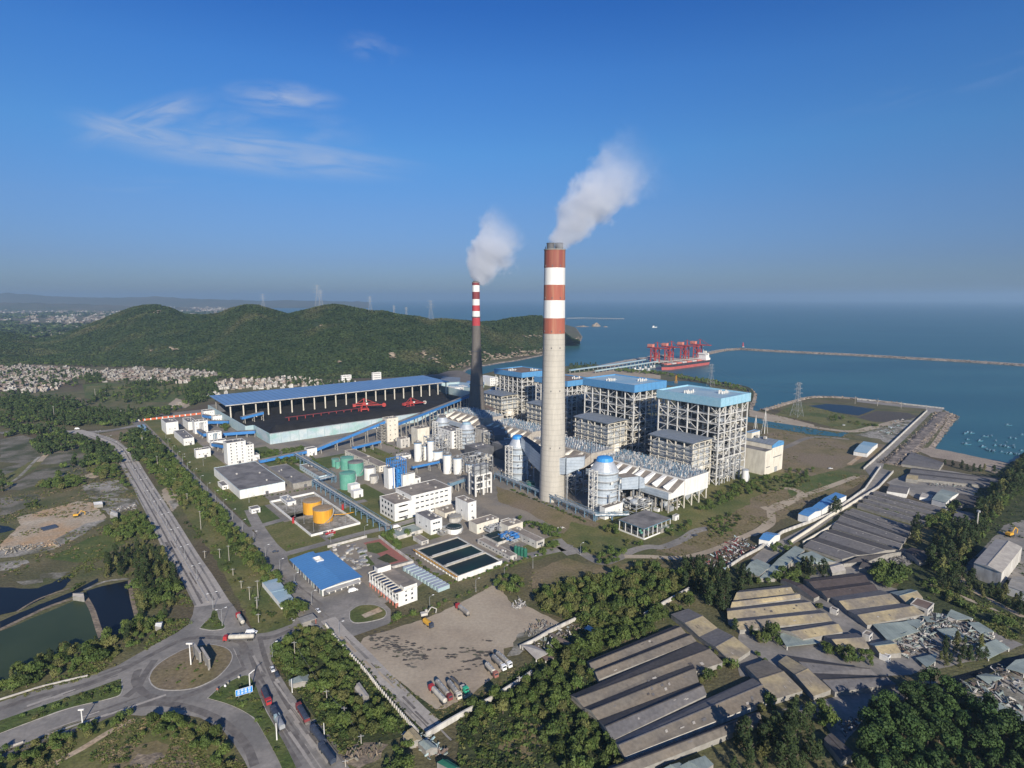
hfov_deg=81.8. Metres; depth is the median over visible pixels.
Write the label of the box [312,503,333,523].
oil tank
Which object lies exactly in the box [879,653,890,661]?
concrete house
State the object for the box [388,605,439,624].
hedge
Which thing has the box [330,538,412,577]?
garden
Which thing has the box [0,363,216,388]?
village houses
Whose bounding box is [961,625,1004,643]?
torn roof sheets
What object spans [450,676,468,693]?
flatbed truck
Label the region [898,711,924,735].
forest tree
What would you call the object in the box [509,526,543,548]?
pump house
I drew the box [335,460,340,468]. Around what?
green tank
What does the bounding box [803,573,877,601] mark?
dark hall
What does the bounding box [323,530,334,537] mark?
foam skid
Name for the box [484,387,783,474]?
turbine hall
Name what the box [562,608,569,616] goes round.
broadleaf tree
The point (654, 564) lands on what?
broadleaf tree
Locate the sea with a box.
[253,300,1023,462]
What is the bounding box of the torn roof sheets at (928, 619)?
[920,613,961,635]
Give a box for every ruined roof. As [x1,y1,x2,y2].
[522,645,547,661]
[533,645,553,662]
[550,633,570,644]
[584,625,592,630]
[780,633,819,649]
[873,621,918,639]
[906,619,924,629]
[916,653,936,668]
[937,628,968,643]
[947,609,972,622]
[967,622,993,634]
[976,673,1003,684]
[978,639,1009,660]
[982,698,1008,710]
[1006,659,1023,677]
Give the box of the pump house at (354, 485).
[347,482,359,492]
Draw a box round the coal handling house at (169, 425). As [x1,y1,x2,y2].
[161,417,178,433]
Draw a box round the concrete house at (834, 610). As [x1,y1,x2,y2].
[830,606,838,614]
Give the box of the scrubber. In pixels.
[386,456,406,488]
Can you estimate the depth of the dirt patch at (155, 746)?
254.24 m
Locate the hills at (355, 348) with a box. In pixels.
[0,305,579,378]
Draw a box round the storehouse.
[300,463,330,480]
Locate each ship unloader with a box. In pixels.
[647,342,668,361]
[661,341,682,360]
[677,340,698,358]
[689,339,711,357]
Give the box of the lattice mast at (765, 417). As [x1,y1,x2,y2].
[761,412,767,433]
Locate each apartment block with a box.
[341,374,350,382]
[372,372,380,379]
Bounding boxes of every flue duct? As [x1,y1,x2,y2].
[476,424,506,441]
[485,405,495,412]
[521,437,539,479]
[559,454,584,500]
[618,472,644,507]
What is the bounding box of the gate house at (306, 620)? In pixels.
[298,613,316,626]
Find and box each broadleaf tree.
[1,677,19,691]
[8,673,22,685]
[9,661,26,672]
[16,674,35,687]
[31,670,45,680]
[52,656,63,666]
[56,641,70,651]
[58,643,72,652]
[63,644,75,656]
[81,644,95,656]
[81,645,96,654]
[84,653,96,663]
[94,648,109,661]
[106,635,118,645]
[129,575,140,585]
[135,594,147,601]
[137,599,149,609]
[140,620,150,628]
[142,587,157,600]
[146,712,157,724]
[150,594,162,605]
[151,723,166,735]
[158,581,172,592]
[160,714,171,724]
[169,712,182,724]
[172,580,182,586]
[198,721,209,732]
[198,738,213,749]
[209,724,221,736]
[215,742,230,756]
[229,542,241,554]
[243,550,252,559]
[249,547,257,552]
[257,562,266,571]
[259,574,269,581]
[270,641,284,653]
[272,569,280,576]
[272,648,281,656]
[279,599,289,607]
[279,646,293,656]
[279,651,295,663]
[282,633,293,645]
[283,581,295,594]
[283,605,291,611]
[283,659,294,670]
[286,610,297,618]
[288,598,301,609]
[290,667,300,674]
[291,630,299,639]
[295,657,306,668]
[296,600,309,613]
[297,646,310,657]
[297,669,307,675]
[305,656,314,665]
[305,678,315,690]
[308,673,317,681]
[310,646,318,656]
[312,692,320,701]
[313,636,324,646]
[314,678,331,694]
[319,668,333,681]
[324,700,337,709]
[325,709,336,721]
[327,660,338,670]
[328,678,335,687]
[329,646,341,660]
[329,669,338,678]
[333,663,349,670]
[334,694,341,703]
[336,658,345,668]
[336,676,343,684]
[336,688,349,701]
[336,710,352,728]
[338,669,347,677]
[338,681,352,695]
[338,727,349,740]
[341,675,354,683]
[345,711,356,726]
[346,725,360,739]
[353,695,363,704]
[356,716,365,725]
[362,702,371,712]
[365,707,377,718]
[366,720,379,734]
[367,716,375,724]
[374,704,385,718]
[378,713,386,720]
[378,718,384,728]
[383,701,390,712]
[383,721,397,731]
[384,715,396,726]
[391,611,401,621]
[391,755,403,767]
[394,748,404,756]
[402,753,414,767]
[403,739,414,748]
[465,695,477,706]
[467,715,479,726]
[473,699,486,709]
[473,707,483,716]
[485,703,494,714]
[488,684,499,699]
[494,691,508,702]
[496,698,507,713]
[497,584,505,592]
[505,583,514,592]
[505,690,513,698]
[510,697,519,703]
[511,574,520,583]
[512,703,521,712]
[515,684,527,695]
[515,692,526,704]
[517,682,529,691]
[526,690,536,700]
[531,704,538,713]
[533,670,542,681]
[534,593,545,604]
[535,680,549,695]
[541,599,552,609]
[541,666,553,678]
[542,588,553,597]
[545,648,553,656]
[545,700,556,712]
[545,719,560,735]
[547,684,561,693]
[549,690,563,706]
[550,636,559,644]
[551,673,560,683]
[554,717,568,734]
[554,738,565,753]
[555,604,563,613]
[556,672,564,681]
[556,699,566,710]
[560,583,570,590]
[560,591,567,599]
[560,647,570,658]
[560,659,569,668]
[560,759,575,767]
[561,688,570,697]
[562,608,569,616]
[563,681,570,690]
[565,576,573,584]
[565,591,574,602]
[565,603,574,611]
[565,643,578,655]
[566,585,576,593]
[566,747,579,757]
[567,736,577,744]
[570,675,583,688]
[570,753,585,767]
[571,602,579,611]
[571,741,581,753]
[573,594,581,602]
[574,637,587,649]
[574,665,585,675]
[575,718,581,727]
[575,728,587,743]
[577,611,592,622]
[577,647,588,658]
[577,711,587,719]
[578,602,587,608]
[579,604,590,613]
[579,718,590,729]
[580,725,587,734]
[581,594,594,605]
[583,571,591,577]
[583,757,594,767]
[584,639,598,652]
[584,738,597,749]
[586,580,599,592]
[586,630,598,640]
[589,617,595,623]
[590,574,599,582]
[590,605,599,616]
[590,719,598,727]
[591,626,602,638]
[595,593,606,602]
[596,572,602,580]
[596,609,609,621]
[597,600,608,608]
[598,751,610,760]
[600,607,609,613]
[601,758,609,767]
[602,589,611,596]
[603,572,613,580]
[603,731,609,739]
[605,736,615,745]
[605,742,618,757]
[607,601,619,612]
[607,614,620,624]
[611,565,620,575]
[612,579,622,587]
[612,637,621,647]
[613,594,625,602]
[613,758,623,763]
[614,598,627,608]
[616,568,626,576]
[618,606,626,613]
[618,628,630,641]
[619,625,630,632]
[620,615,630,625]
[622,581,633,590]
[624,589,635,597]
[624,608,633,617]
[625,576,635,584]
[625,596,638,607]
[626,587,636,594]
[631,628,639,639]
[632,572,640,580]
[635,568,643,578]
[637,594,650,605]
[639,627,648,635]
[641,614,654,622]
[642,571,650,579]
[643,559,650,566]
[644,622,658,632]
[645,579,655,590]
[647,566,653,572]
[647,590,659,602]
[647,606,658,616]
[648,573,656,581]
[650,560,660,568]
[651,610,661,622]
[653,566,666,572]
[653,602,663,609]
[654,571,663,578]
[659,591,666,598]
[659,608,668,620]
[660,578,670,587]
[661,571,668,577]
[667,574,678,581]
[674,592,683,602]
[683,594,694,606]
[702,667,714,680]
[729,658,739,667]
[756,702,767,712]
[760,631,771,642]
[763,691,776,705]
[766,628,780,639]
[769,622,780,632]
[802,701,816,713]
[815,697,827,711]
[818,704,833,712]
[820,709,842,727]
[824,642,834,651]
[833,644,846,654]
[844,644,855,652]
[844,650,861,662]
[867,568,878,577]
[872,558,890,567]
[872,566,887,575]
[876,562,890,571]
[886,569,900,577]
[887,560,897,568]
[892,562,906,573]
[897,570,907,579]
[900,567,910,576]
[902,566,912,575]
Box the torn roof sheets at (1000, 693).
[959,679,1022,709]
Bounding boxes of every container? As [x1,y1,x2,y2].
[403,563,415,571]
[406,565,418,573]
[409,567,421,575]
[413,569,425,577]
[416,571,428,579]
[419,573,432,581]
[423,575,435,583]
[426,577,439,585]
[429,579,442,587]
[433,581,445,589]
[436,583,449,591]
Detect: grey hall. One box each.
[788,656,895,696]
[803,529,898,561]
[832,514,906,550]
[843,508,911,538]
[857,503,925,526]
[863,499,928,520]
[868,495,935,514]
[873,491,947,512]
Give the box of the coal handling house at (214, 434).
[206,430,221,442]
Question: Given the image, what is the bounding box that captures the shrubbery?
[25,421,888,755]
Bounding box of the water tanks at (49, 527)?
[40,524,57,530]
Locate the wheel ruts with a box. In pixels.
[369,631,494,673]
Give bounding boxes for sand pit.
[0,501,106,548]
[81,472,101,477]
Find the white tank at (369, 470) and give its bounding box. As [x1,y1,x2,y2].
[364,464,375,480]
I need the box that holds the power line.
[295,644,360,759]
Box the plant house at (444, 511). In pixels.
[435,504,455,517]
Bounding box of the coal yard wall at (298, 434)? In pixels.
[208,384,469,443]
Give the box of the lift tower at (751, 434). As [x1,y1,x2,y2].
[746,429,759,438]
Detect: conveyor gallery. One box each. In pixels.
[196,429,206,437]
[202,414,210,419]
[207,420,228,426]
[211,442,223,452]
[223,429,255,437]
[240,411,263,423]
[258,450,306,462]
[317,420,384,453]
[352,440,380,451]
[398,388,494,435]
[411,460,440,472]
[447,477,465,492]
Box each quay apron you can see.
[567,369,660,378]
[749,410,813,425]
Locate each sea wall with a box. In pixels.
[619,368,756,405]
[760,395,900,410]
[857,398,943,408]
[869,410,926,463]
[878,411,959,466]
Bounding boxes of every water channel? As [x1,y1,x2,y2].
[0,578,97,627]
[667,381,709,386]
[745,417,811,428]
[763,421,846,436]
[952,654,1023,682]
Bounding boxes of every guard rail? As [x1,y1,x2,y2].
[0,675,87,699]
[1,741,22,750]
[36,719,88,737]
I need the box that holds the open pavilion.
[618,510,670,539]
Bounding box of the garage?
[289,551,361,595]
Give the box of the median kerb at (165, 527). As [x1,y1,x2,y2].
[92,435,208,601]
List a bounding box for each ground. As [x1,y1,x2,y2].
[0,308,1023,767]
[168,499,177,509]
[738,548,1022,676]
[784,681,936,743]
[887,469,977,516]
[944,670,1023,726]
[964,520,1023,585]
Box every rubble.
[109,503,135,511]
[342,742,382,763]
[402,731,449,759]
[511,596,526,609]
[524,619,556,638]
[534,622,585,650]
[693,535,758,568]
[838,717,859,737]
[873,551,912,574]
[878,419,907,440]
[893,627,937,658]
[907,613,961,637]
[929,483,966,491]
[961,619,994,646]
[961,674,1023,711]
[980,664,1023,693]
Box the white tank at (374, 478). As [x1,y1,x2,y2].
[370,473,378,483]
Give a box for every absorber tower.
[432,415,449,440]
[456,421,476,449]
[505,434,530,481]
[588,455,622,512]
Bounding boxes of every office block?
[379,492,411,521]
[395,479,451,516]
[483,375,497,385]
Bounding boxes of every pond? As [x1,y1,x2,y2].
[0,525,14,532]
[0,574,71,614]
[0,601,97,679]
[86,581,133,635]
[812,404,874,415]
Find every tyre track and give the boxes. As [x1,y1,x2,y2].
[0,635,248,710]
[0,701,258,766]
[87,436,195,605]
[91,436,202,603]
[96,435,214,599]
[101,435,220,598]
[122,660,157,697]
[131,667,245,701]
[247,650,305,754]
[254,674,301,767]
[257,636,328,764]
[262,623,299,639]
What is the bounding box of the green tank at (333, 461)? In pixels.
[331,458,339,466]
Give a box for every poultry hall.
[570,642,722,711]
[584,665,698,722]
[586,625,695,682]
[598,683,706,739]
[615,678,766,759]
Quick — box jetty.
[598,354,670,367]
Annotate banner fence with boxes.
[138,413,200,420]
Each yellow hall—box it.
[727,600,815,619]
[728,610,831,633]
[731,594,800,607]
[734,585,794,600]
[778,621,842,640]
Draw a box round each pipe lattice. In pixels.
[423,433,448,451]
[460,450,492,465]
[483,431,492,444]
[565,469,590,495]
[622,495,652,514]
[710,453,740,484]
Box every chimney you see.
[469,281,485,409]
[539,243,565,502]
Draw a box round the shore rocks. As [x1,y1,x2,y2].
[449,337,580,369]
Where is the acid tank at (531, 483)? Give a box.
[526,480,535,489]
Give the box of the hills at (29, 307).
[0,302,199,311]
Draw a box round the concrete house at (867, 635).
[862,630,872,642]
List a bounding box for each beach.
[424,371,470,381]
[919,448,1008,472]
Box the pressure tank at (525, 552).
[523,547,526,556]
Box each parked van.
[245,629,256,633]
[348,587,357,592]
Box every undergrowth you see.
[0,406,1023,767]
[274,626,423,748]
[457,605,668,767]
[536,578,687,626]
[724,555,812,600]
[897,456,1023,636]
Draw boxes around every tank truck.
[223,633,254,641]
[235,611,244,625]
[428,683,446,704]
[435,679,452,700]
[447,679,461,699]
[455,602,469,616]
[485,662,498,678]
[492,654,506,670]
[496,651,512,668]
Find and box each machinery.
[436,525,447,535]
[483,522,501,533]
[498,530,512,542]
[500,531,520,544]
[656,524,670,533]
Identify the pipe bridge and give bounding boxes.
[293,452,391,530]
[494,471,596,520]
[594,511,628,521]
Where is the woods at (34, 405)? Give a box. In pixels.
[0,307,745,491]
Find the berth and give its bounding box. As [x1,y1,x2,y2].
[654,355,709,364]
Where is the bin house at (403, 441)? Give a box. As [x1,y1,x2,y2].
[396,436,409,447]
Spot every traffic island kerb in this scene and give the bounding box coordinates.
[1,679,122,732]
[148,644,232,690]
[199,610,224,630]
[208,675,293,762]
[349,604,386,622]
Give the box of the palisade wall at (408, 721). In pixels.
[325,623,418,733]
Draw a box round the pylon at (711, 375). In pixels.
[706,364,714,385]
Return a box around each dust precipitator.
[446,407,503,434]
[486,418,540,442]
[527,434,612,476]
[586,449,660,497]
[630,459,708,512]
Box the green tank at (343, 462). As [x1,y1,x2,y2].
[340,455,353,469]
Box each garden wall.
[327,535,366,547]
[378,535,413,567]
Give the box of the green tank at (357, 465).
[347,458,364,476]
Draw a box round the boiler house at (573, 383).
[534,374,590,432]
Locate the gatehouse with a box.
[249,505,259,513]
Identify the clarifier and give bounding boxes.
[446,522,462,534]
[448,512,461,522]
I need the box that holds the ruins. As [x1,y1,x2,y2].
[949,493,982,507]
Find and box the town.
[0,306,227,336]
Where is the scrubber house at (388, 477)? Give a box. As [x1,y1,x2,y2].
[383,465,394,488]
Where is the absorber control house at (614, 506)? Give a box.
[599,500,622,519]
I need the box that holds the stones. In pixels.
[0,540,59,556]
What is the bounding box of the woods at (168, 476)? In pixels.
[0,414,1023,767]
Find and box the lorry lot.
[361,583,559,708]
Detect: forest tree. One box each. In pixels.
[851,753,868,767]
[855,730,868,753]
[857,706,878,723]
[858,725,879,748]
[859,749,872,761]
[862,718,871,726]
[865,723,878,737]
[867,699,877,710]
[868,744,885,758]
[871,694,892,716]
[871,717,896,738]
[873,733,887,748]
[874,753,883,767]
[877,754,894,767]
[878,689,898,701]
[880,712,894,728]
[881,734,893,751]
[887,749,904,765]
[888,699,896,713]
[889,737,915,758]
[890,702,916,733]
[890,731,904,742]
[892,715,914,735]
[892,759,908,767]
[897,681,913,701]
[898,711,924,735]
[905,693,914,706]
[905,734,924,749]
[905,761,919,767]
[906,680,918,693]
[906,686,921,697]
[907,706,919,717]
[907,725,927,742]
[908,695,931,715]
[911,743,926,760]
[911,754,928,767]
[914,680,926,689]
[914,685,925,695]
[917,669,929,681]
[917,716,927,727]
[920,666,940,683]
[923,691,938,705]
[923,726,938,745]
[924,711,939,738]
[925,685,944,705]
[925,750,941,767]
[929,702,953,718]
[929,718,950,743]
[930,683,942,691]
[933,742,943,754]
[935,750,950,761]
[938,675,958,694]
[939,716,954,726]
[939,721,955,736]
[940,693,957,710]
[940,732,956,749]
[940,757,952,767]
[941,704,955,720]
[944,749,955,759]
[951,745,964,759]
[952,685,969,702]
[952,728,962,749]
[954,713,969,730]
[954,756,968,767]
[956,709,972,731]
[959,703,965,709]
[961,749,977,767]
[962,724,970,738]
[964,693,982,713]
[965,698,979,720]
[966,741,976,748]
[967,727,988,750]
[969,758,982,767]
[975,700,999,721]
[976,758,984,766]
[978,719,991,729]
[978,749,987,760]
[980,737,994,750]
[981,722,998,750]
[982,691,998,709]
[984,753,998,767]
[989,714,1020,740]
[989,735,1004,754]
[990,748,1004,765]
[991,720,1006,734]
[994,711,1014,725]
[1000,707,1022,725]
[1000,762,1015,767]
[1001,742,1009,750]
[1004,750,1023,767]
[1008,731,1023,748]
[1013,733,1023,760]
[1016,720,1023,730]
[1016,748,1023,759]
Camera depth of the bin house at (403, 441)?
770.83 m
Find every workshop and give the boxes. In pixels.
[268,464,312,488]
[439,377,459,385]
[448,382,469,390]
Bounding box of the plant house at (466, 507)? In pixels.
[455,495,475,520]
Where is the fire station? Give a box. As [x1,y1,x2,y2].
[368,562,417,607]
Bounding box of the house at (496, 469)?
[491,467,507,475]
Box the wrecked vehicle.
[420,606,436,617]
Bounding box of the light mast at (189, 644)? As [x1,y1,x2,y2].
[186,643,192,664]
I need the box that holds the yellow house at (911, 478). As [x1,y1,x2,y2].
[906,474,917,483]
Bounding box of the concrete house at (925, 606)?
[910,598,933,615]
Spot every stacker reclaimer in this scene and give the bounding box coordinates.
[352,398,385,410]
[402,398,425,406]
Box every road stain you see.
[27,689,74,706]
[40,715,96,734]
[47,720,77,730]
[51,678,102,696]
[63,678,107,694]
[69,713,115,730]
[78,668,121,683]
[85,713,107,722]
[96,692,151,711]
[98,660,141,675]
[102,667,140,681]
[104,694,165,716]
[237,655,244,666]
[252,655,262,671]
[258,673,272,697]
[274,681,287,698]
[286,716,298,734]
[288,709,299,722]
[288,731,309,759]
[291,702,308,724]
[291,706,309,732]
[292,731,309,753]
[293,720,315,748]
[306,734,327,763]
[307,592,323,605]
[307,745,325,767]
[308,604,322,617]
[318,725,338,751]
[325,737,343,762]
[340,636,356,651]
[350,642,368,658]
[378,671,394,687]
[392,693,412,713]
[402,696,415,708]
[403,702,428,727]
[415,711,428,724]
[429,719,451,740]
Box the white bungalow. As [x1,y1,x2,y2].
[887,484,909,497]
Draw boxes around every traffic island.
[0,679,121,732]
[200,610,224,629]
[209,675,295,767]
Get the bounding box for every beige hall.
[671,609,749,664]
[745,659,802,703]
[778,656,830,700]
[824,633,869,652]
[831,590,899,613]
[847,603,924,628]
[869,640,900,657]
[890,589,922,604]
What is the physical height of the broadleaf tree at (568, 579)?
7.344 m
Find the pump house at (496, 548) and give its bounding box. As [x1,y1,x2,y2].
[477,537,516,560]
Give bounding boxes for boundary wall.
[425,670,531,736]
[519,617,575,648]
[644,587,689,615]
[727,544,765,566]
[803,522,834,543]
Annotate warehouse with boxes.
[214,461,284,498]
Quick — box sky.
[0,0,1023,299]
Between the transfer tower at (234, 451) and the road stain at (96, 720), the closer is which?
the road stain at (96, 720)
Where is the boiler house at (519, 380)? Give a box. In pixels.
[494,366,541,419]
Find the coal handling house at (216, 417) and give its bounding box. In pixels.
[211,414,221,419]
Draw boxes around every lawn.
[144,418,269,510]
[235,505,283,526]
[254,446,304,472]
[265,521,331,560]
[297,453,344,468]
[328,506,395,544]
[335,484,415,528]
[344,447,397,462]
[350,605,385,621]
[356,549,374,565]
[366,542,387,553]
[376,531,440,547]
[377,554,397,562]
[562,522,631,554]
[566,366,596,372]
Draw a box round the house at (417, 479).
[415,475,420,482]
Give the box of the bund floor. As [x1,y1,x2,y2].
[272,494,356,533]
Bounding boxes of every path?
[0,598,72,629]
[2,453,43,487]
[16,588,69,611]
[37,450,51,461]
[47,718,132,767]
[83,578,129,589]
[84,595,101,640]
[128,580,137,616]
[364,539,407,563]
[624,521,765,559]
[748,476,858,535]
[761,487,804,510]
[763,419,902,431]
[783,436,848,449]
[848,456,861,464]
[930,584,1023,625]
[960,576,1023,616]
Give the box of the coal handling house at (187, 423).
[182,417,194,429]
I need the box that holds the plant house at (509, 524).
[499,518,522,531]
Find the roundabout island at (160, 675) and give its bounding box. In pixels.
[150,644,231,689]
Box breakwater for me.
[707,348,1023,365]
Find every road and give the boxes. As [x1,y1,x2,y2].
[0,425,136,433]
[0,603,348,767]
[67,430,248,626]
[132,418,330,607]
[244,499,366,530]
[244,510,289,557]
[264,556,390,635]
[286,517,415,554]
[321,544,575,616]
[321,617,441,731]
[553,527,710,564]
[751,463,891,562]
[857,400,943,464]
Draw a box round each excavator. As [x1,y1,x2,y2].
[73,510,84,516]
[1005,527,1017,537]
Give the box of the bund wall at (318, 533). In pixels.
[270,492,359,536]
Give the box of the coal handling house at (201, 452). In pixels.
[194,447,210,457]
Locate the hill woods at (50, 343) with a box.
[0,304,578,378]
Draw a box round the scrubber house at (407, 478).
[401,472,414,486]
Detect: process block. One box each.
[411,425,429,443]
[437,425,459,448]
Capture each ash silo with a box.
[414,440,424,461]
[422,443,426,459]
[427,438,435,461]
[433,448,444,462]
[443,451,452,473]
[453,455,464,474]
[465,460,476,472]
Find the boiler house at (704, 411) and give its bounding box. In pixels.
[656,385,750,484]
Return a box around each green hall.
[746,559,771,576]
[760,546,804,581]
[791,551,836,567]
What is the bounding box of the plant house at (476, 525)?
[469,514,498,533]
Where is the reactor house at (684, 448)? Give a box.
[648,429,713,484]
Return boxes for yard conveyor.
[285,408,359,419]
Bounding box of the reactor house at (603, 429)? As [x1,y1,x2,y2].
[573,412,628,451]
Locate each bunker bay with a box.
[578,396,599,419]
[661,406,674,428]
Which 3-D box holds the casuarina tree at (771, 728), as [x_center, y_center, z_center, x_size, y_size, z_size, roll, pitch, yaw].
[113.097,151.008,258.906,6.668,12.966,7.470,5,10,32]
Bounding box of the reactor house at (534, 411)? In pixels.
[526,400,541,424]
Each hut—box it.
[73,593,84,601]
[93,501,102,507]
[110,510,117,518]
[155,622,162,630]
[280,495,295,505]
[289,674,309,688]
[304,446,316,455]
[355,682,368,703]
[403,727,422,748]
[418,739,437,756]
[437,759,459,767]
[665,762,681,767]
[672,514,678,520]
[679,756,712,767]
[824,733,853,765]
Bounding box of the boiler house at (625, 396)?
[583,374,666,455]
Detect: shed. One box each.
[210,375,448,417]
[262,579,292,608]
[393,524,422,538]
[413,534,428,544]
[607,712,761,767]
[759,532,779,546]
[781,578,818,601]
[798,507,820,521]
[813,492,845,515]
[844,551,902,566]
[853,441,877,456]
[859,561,876,572]
[901,452,943,470]
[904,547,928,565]
[909,468,999,487]
[919,493,932,500]
[931,489,958,507]
[953,510,975,521]
[974,539,1021,586]
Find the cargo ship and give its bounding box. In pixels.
[659,349,709,369]
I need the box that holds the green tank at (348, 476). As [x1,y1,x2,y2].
[339,469,356,489]
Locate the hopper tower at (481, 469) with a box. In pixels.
[467,459,492,496]
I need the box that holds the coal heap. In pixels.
[222,388,467,432]
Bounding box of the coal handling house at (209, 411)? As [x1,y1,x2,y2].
[201,409,214,418]
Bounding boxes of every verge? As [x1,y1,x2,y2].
[153,457,299,633]
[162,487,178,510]
[395,678,463,721]
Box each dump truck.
[261,687,271,705]
[270,704,281,717]
[274,713,284,730]
[295,701,309,723]
[310,723,326,743]
[318,740,335,765]
[423,618,433,628]
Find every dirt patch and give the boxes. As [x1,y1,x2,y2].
[0,545,53,557]
[0,559,28,570]
[18,578,42,585]
[40,571,72,578]
[56,520,103,545]
[83,480,127,498]
[101,498,136,514]
[108,740,201,767]
[129,752,192,767]
[168,398,189,408]
[339,742,387,767]
[362,607,381,617]
[498,723,546,758]
[501,466,623,507]
[507,625,554,655]
[532,558,677,587]
[856,411,916,421]
[856,415,920,444]
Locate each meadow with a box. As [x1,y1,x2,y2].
[0,396,54,412]
[0,455,48,487]
[0,716,243,767]
[50,534,124,562]
[82,382,117,391]
[84,384,148,401]
[100,429,128,440]
[133,389,204,401]
[142,383,187,394]
[496,486,599,532]
[656,505,759,555]
[750,475,869,524]
[762,427,886,475]
[775,404,879,429]
[786,473,859,495]
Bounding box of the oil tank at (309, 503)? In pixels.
[302,496,322,514]
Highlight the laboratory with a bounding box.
[345,449,387,471]
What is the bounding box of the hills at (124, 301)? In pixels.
[0,293,368,307]
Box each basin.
[413,536,501,580]
[483,530,511,544]
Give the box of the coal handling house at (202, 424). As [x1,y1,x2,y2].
[192,419,207,433]
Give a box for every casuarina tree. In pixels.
[33,656,40,663]
[45,648,53,663]
[63,642,71,656]
[103,551,110,563]
[103,563,109,577]
[104,555,111,568]
[111,542,119,556]
[112,555,118,567]
[116,561,123,573]
[120,546,126,556]
[120,560,126,571]
[122,552,131,562]
[123,628,131,641]
[126,620,133,629]
[137,619,142,631]
[139,554,145,566]
[140,571,147,581]
[140,583,148,597]
[148,553,153,563]
[153,550,158,560]
[154,564,160,576]
[158,554,163,563]
[160,545,167,556]
[161,563,167,572]
[163,570,169,579]
[169,566,176,579]
[170,562,176,574]
[225,532,232,543]
[258,555,266,568]
[681,555,689,572]
[681,571,690,586]
[687,557,694,572]
[688,569,695,580]
[692,554,704,577]
[693,576,702,592]
[699,554,707,570]
[700,571,708,595]
[702,580,716,604]
[711,590,719,604]
[713,555,725,576]
[715,593,725,611]
[716,582,724,597]
[717,578,725,593]
[721,590,731,609]
[724,570,730,585]
[725,577,731,591]
[729,756,738,767]
[731,618,738,630]
[731,718,745,745]
[734,577,740,589]
[734,716,753,749]
[738,578,745,589]
[740,563,746,573]
[740,571,746,584]
[740,739,755,762]
[741,751,754,767]
[745,568,749,581]
[747,571,752,584]
[754,741,758,750]
[756,631,762,642]
[756,715,768,730]
[756,723,771,745]
[756,746,763,759]
[757,733,764,747]
[760,739,773,758]
[761,756,768,767]
[763,621,769,631]
[764,715,778,744]
[771,710,782,731]
[771,730,781,748]
[774,741,789,767]
[782,704,799,728]
[782,717,801,754]
[782,722,796,756]
[786,697,799,720]
[786,743,802,767]
[793,561,801,574]
[795,709,809,730]
[798,556,805,568]
[798,750,808,767]
[803,729,811,740]
[804,733,818,761]
[805,703,812,722]
[806,555,816,574]
[809,720,815,732]
[812,739,824,760]
[817,558,829,576]
[819,760,826,767]
[829,495,838,512]
[836,498,842,510]
[909,526,916,539]
[910,512,923,530]
[912,529,922,544]
[924,543,937,566]
[933,525,943,540]
[935,567,946,580]
[936,539,946,556]
[936,548,950,561]
[936,554,949,573]
[938,533,945,545]
[939,575,946,588]
[941,521,950,533]
[942,539,956,553]
[942,635,950,648]
[942,639,950,652]
[942,652,949,665]
[944,527,950,541]
[945,551,951,565]
[946,528,957,540]
[947,653,953,662]
[948,551,959,567]
[948,567,958,586]
[951,516,958,524]
[951,630,962,643]
[952,640,959,652]
[953,568,959,582]
[954,516,963,526]
[955,527,962,536]
[956,562,961,572]
[957,536,968,546]
[957,554,964,565]
[957,644,967,660]
[959,520,969,530]
[959,543,969,555]
[963,514,969,525]
[965,567,978,584]
[965,645,974,660]
[966,525,977,543]
[966,536,975,551]
[973,503,982,514]
[973,527,983,542]
[974,513,982,523]
[974,644,984,661]
[977,634,985,646]
[979,519,989,532]
[979,522,986,536]
[981,504,988,513]
[982,646,990,658]
[987,581,995,594]
[992,491,1001,502]
[993,482,1004,492]
[994,500,1002,515]
[995,582,1002,594]
[1001,583,1009,595]
[1004,487,1010,498]
[1006,481,1015,496]
[1011,473,1020,483]
[1016,591,1023,604]
[1017,603,1023,614]
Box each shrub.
[51,702,59,709]
[99,689,109,695]
[113,687,120,691]
[240,700,247,707]
[477,747,487,755]
[481,740,490,748]
[488,751,496,758]
[500,758,508,766]
[502,733,511,741]
[512,729,522,738]
[512,744,520,750]
[512,751,521,760]
[514,721,523,728]
[528,727,536,733]
[537,746,544,751]
[538,730,548,743]
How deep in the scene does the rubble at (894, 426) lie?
883.72 m
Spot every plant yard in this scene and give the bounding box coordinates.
[131,409,496,460]
[215,412,740,596]
[379,470,860,596]
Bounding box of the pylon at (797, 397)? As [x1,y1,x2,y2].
[790,382,803,416]
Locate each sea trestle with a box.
[569,358,653,372]
[595,361,657,372]
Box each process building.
[464,442,493,459]
[475,427,488,443]
[492,439,510,460]
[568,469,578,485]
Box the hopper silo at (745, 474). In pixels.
[741,468,748,481]
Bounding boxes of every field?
[0,435,84,463]
[0,494,44,516]
[1,462,27,474]
[5,462,86,489]
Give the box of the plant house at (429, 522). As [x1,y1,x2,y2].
[415,509,441,534]
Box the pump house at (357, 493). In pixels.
[351,488,362,497]
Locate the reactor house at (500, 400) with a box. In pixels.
[484,390,518,419]
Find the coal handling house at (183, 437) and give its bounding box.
[174,429,193,445]
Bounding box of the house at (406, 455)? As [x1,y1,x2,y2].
[396,453,410,459]
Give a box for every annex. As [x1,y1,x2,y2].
[209,438,225,447]
[218,480,227,489]
[246,442,254,461]
[254,453,259,459]
[1007,576,1023,600]
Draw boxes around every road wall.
[759,465,880,546]
[791,496,860,541]
[861,470,893,498]
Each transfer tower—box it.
[223,438,246,464]
[376,416,398,442]
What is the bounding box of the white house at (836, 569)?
[828,563,845,575]
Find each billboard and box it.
[192,642,201,662]
[200,647,210,669]
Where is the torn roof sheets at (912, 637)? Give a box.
[892,628,931,655]
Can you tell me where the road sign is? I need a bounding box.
[235,686,252,696]

